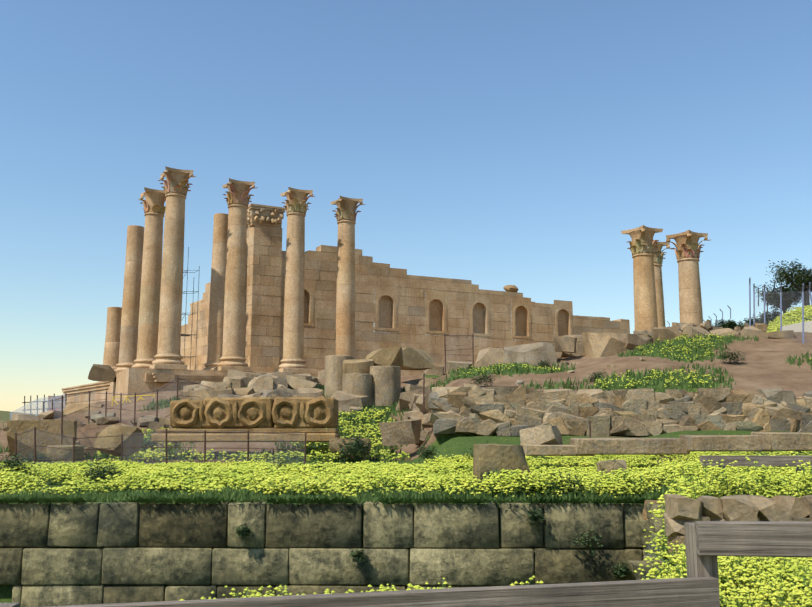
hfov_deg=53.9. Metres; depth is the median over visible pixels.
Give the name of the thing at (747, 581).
mustard flower plants
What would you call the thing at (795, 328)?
pale low wall
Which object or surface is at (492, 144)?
sky
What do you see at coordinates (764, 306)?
security fence posts
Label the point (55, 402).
distant scaffold net
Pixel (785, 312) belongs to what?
security fence
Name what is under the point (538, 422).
ruin blocks rubble
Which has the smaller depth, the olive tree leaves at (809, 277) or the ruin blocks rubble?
the ruin blocks rubble
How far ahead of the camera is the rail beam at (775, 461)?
12.01 m
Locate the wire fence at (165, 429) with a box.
[17,334,472,463]
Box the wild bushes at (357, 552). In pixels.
[0,349,789,576]
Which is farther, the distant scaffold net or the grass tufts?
the distant scaffold net
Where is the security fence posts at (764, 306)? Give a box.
[667,277,811,342]
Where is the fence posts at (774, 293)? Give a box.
[755,273,805,312]
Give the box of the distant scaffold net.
[10,394,65,419]
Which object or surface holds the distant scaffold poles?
on the terrain
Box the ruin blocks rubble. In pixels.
[3,319,811,571]
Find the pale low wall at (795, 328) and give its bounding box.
[782,321,811,332]
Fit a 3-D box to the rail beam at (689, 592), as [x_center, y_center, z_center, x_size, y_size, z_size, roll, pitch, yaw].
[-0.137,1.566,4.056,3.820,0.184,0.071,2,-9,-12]
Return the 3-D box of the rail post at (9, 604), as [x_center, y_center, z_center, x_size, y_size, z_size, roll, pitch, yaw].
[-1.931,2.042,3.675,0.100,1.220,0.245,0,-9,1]
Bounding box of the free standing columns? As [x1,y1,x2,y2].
[621,225,709,336]
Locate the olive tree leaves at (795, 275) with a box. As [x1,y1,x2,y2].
[766,259,811,305]
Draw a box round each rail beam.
[42,577,719,606]
[694,521,811,557]
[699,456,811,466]
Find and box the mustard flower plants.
[0,305,811,606]
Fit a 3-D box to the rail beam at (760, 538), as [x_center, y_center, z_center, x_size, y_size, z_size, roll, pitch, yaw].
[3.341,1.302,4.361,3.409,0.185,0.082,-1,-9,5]
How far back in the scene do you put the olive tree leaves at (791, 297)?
87.41 m
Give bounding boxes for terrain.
[0,316,811,602]
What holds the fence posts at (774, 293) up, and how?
on the terrain
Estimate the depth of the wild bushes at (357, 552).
18.50 m
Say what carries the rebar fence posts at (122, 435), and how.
on the terrain
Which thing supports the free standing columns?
on the terrain
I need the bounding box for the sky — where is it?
[0,0,811,413]
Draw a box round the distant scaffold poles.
[22,393,66,414]
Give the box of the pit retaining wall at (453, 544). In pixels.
[0,499,662,606]
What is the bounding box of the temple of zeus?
[61,166,629,408]
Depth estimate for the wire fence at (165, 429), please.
23.91 m
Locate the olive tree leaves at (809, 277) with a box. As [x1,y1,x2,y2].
[794,268,811,293]
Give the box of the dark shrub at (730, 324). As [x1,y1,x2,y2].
[714,319,748,329]
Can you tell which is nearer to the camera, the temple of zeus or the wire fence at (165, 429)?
the wire fence at (165, 429)
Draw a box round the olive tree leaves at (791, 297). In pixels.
[755,282,801,314]
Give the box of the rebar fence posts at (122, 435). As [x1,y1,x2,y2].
[15,334,590,464]
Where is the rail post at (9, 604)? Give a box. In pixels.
[0,603,18,606]
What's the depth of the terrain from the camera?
34.64 m
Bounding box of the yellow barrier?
[112,394,154,405]
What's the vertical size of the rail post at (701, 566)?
1.504 m
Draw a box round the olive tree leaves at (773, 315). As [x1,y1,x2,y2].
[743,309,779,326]
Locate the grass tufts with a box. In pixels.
[0,332,811,504]
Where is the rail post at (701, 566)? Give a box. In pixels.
[684,523,719,597]
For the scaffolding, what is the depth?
69.98 m
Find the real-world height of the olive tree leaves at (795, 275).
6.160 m
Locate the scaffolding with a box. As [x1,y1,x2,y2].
[181,247,199,369]
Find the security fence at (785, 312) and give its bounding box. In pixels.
[754,290,810,342]
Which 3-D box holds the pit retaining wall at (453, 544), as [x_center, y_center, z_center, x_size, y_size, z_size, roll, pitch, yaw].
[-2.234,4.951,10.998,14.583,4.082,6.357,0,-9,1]
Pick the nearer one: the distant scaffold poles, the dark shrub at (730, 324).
the dark shrub at (730, 324)

